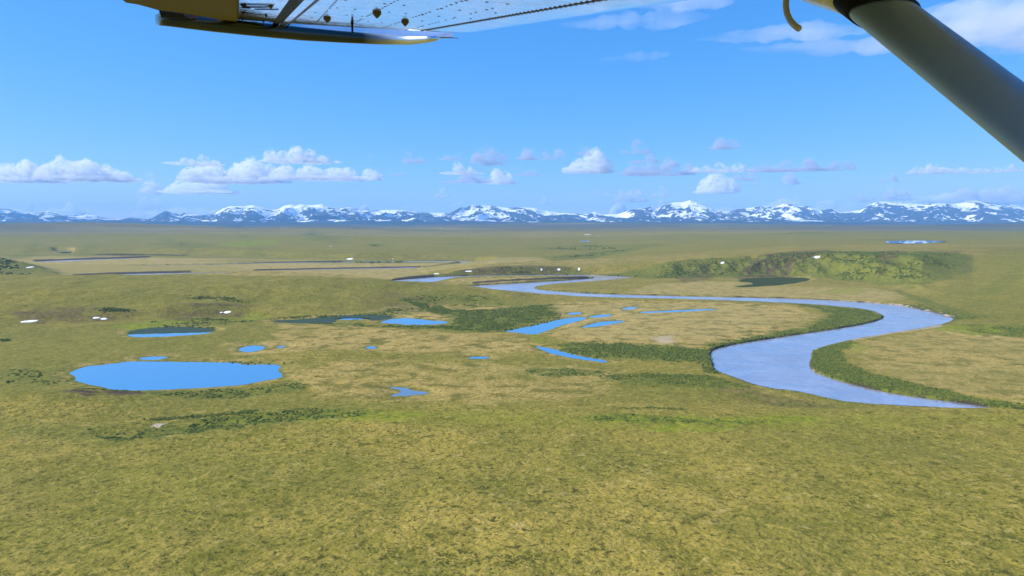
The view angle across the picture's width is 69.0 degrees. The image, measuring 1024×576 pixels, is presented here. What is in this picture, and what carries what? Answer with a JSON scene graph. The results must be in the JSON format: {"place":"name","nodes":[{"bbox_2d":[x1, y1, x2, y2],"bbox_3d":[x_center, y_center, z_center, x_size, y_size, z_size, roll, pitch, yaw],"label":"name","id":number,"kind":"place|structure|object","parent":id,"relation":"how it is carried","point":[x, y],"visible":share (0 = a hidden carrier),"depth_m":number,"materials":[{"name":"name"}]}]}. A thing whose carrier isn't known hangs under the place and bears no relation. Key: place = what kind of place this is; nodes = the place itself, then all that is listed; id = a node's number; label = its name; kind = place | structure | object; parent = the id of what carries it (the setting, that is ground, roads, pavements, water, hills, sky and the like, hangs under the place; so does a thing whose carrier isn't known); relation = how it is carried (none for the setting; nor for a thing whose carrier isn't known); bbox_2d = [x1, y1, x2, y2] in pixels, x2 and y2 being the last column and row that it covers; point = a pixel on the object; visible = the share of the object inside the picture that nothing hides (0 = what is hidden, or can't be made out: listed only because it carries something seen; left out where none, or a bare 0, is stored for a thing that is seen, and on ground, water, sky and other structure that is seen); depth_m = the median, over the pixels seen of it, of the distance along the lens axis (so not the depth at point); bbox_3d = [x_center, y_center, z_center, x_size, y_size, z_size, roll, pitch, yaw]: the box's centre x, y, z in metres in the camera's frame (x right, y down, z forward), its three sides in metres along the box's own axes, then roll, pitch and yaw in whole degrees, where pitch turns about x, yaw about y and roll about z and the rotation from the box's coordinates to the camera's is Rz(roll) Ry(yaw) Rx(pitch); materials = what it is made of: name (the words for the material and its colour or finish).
{"place":"outdoors","nodes":[
{"label":"outdoors","id":0,"kind":"place"},
{"bbox_2d":[38,258,130,261],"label":"river","id":1,"kind":"structure","parent":0,"point":[79,260],"depth_m":2960.38,"materials":[{"name":"liquid"}]},
{"bbox_2d":[139,356,166,359],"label":"pond","id":2,"kind":"structure","parent":0,"point":[151,358],"depth_m":818.85,"materials":[{"name":"liquid"}]},
{"bbox_2d":[128,332,209,336],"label":"lake","id":3,"kind":"structure","parent":0,"point":[159,335],"depth_m":994.49,"materials":[{"name":"liquid"}]},
{"bbox_2d":[123,272,219,274],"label":"river","id":4,"kind":"structure","parent":0,"point":[166,273],"depth_m":2204.16,"materials":[{"name":"liquid"}]},
{"bbox_2d":[70,361,281,390],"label":"lake","id":5,"kind":"structure","parent":0,"point":[139,375],"depth_m":732.59,"materials":[{"name":"liquid"}]},
{"bbox_2d":[239,346,264,351],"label":"pond","id":6,"kind":"structure","parent":0,"point":[250,348],"depth_m":883.89,"materials":[{"name":"liquid"}]},
{"bbox_2d":[195,261,471,270],"bbox_3d":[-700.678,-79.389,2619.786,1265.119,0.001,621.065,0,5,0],"label":"river","id":7,"kind":"structure","parent":0,"point":[363,268],"depth_m":2811.96,"materials":[{"name":"liquid"}]},
{"bbox_2d":[338,318,369,319],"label":"pond","id":8,"kind":"structure","parent":0,"point":[351,318],"depth_m":1160.42,"materials":[{"name":"liquid"}]},
{"bbox_2d":[391,387,426,395],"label":"pond","id":9,"kind":"structure","parent":0,"point":[406,392],"depth_m":654.97,"materials":[{"name":"liquid"}]},
{"bbox_2d":[381,318,446,324],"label":"lake","id":10,"kind":"structure","parent":0,"point":[406,321],"depth_m":1125.22,"materials":[{"name":"liquid"}]},
{"bbox_2d":[470,357,488,358],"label":"pond","id":11,"kind":"structure","parent":0,"point":[478,357],"depth_m":824.92,"materials":[{"name":"liquid"}]},
{"bbox_2d":[0,223,1023,575],"bbox_3d":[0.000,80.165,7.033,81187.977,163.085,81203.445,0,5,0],"label":"ground","id":12,"kind":"structure","parent":0,"point":[638,493],"depth_m":553.82,"materials":[{"name":"green plant"}]},
{"bbox_2d":[128,327,215,333],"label":"marsh pool","id":13,"kind":"structure","parent":12,"relation":"in","point":[160,330],"depth_m":1031.36,"materials":[{"name":"plant"}]},
{"bbox_2d":[274,315,392,322],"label":"marsh pool","id":14,"kind":"structure","parent":12,"relation":"in","point":[332,319],"depth_m":1148.45,"materials":[{"name":"plant"}]},
{"bbox_2d":[3,280,1018,417],"bbox_3d":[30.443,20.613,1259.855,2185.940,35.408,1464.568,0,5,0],"label":"dwarf shrubs","id":15,"kind":"object","parent":12,"relation":"on","point":[488,371],"visible":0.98,"depth_m":701.79,"materials":[{"name":"green plant"}]},
{"bbox_2d":[0,233,1023,441],"bbox_3d":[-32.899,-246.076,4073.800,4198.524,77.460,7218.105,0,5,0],"label":"willow shrubs","id":16,"kind":"object","parent":12,"relation":"on","point":[706,359],"visible":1,"depth_m":881.15,"materials":[{"name":"green plant"}]},
{"bbox_2d":[0,402,1023,575],"bbox_3d":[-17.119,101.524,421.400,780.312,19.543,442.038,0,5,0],"label":"dwarf shrubs","id":17,"kind":"object","parent":12,"relation":"on","point":[532,561],"visible":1,"depth_m":336.86,"materials":[{"name":"green plant"}]},
{"bbox_2d":[506,317,585,333],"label":"slough","id":18,"kind":"structure","parent":12,"relation":"in","point":[540,328],"depth_m":1071.07,"materials":[{"name":"liquid"}]},
{"bbox_2d":[589,315,611,317],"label":"slough","id":19,"kind":"structure","parent":12,"relation":"in","point":[597,316],"depth_m":1185.14,"materials":[{"name":"liquid"}]},
{"bbox_2d":[584,321,623,326],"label":"slough","id":20,"kind":"structure","parent":12,"relation":"in","point":[601,323],"depth_m":1102.91,"materials":[{"name":"liquid"}]},
{"bbox_2d":[640,309,715,312],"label":"slough","id":21,"kind":"structure","parent":12,"relation":"in","point":[677,310],"depth_m":1258.93,"materials":[{"name":"liquid"}]},
{"bbox_2d":[737,277,808,286],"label":"marsh pool","id":22,"kind":"structure","parent":12,"relation":"in","point":[759,282],"depth_m":1889.50,"materials":[{"name":"plant"}]},
{"bbox_2d":[0,200,1023,226],"bbox_3d":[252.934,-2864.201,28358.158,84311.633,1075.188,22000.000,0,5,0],"label":"mountains","id":23,"kind":"structure","parent":0,"point":[895,213],"depth_m":26987.72,"materials":[{"name":"white snow"}]},
{"bbox_2d":[0,0,1023,218],"label":"sky","id":24,"kind":"structure","parent":0,"point":[109,111],"materials":[{"name":"blue"}]},
{"bbox_2d":[537,346,606,361],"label":"pond","id":25,"kind":"structure","parent":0,"point":[554,351],"depth_m":843.68,"materials":[{"name":"liquid"}]},
{"bbox_2d":[123,0,1023,161],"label":"airplane","id":26,"kind":"object","parent":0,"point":[984,91],"visible":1,"depth_m":2.74,"materials":[{"name":"grey metal"}]},
{"bbox_2d":[394,275,987,407],"bbox_3d":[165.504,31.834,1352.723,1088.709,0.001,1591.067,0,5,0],"label":"river","id":27,"kind":"structure","parent":0,"point":[779,363],"depth_m":884.00,"materials":[{"name":"liquid"}]},
{"bbox_2d":[885,241,943,242],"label":"lake","id":28,"kind":"structure","parent":0,"point":[912,241],"depth_m":3360.27,"materials":[{"name":"liquid"}]}
]}

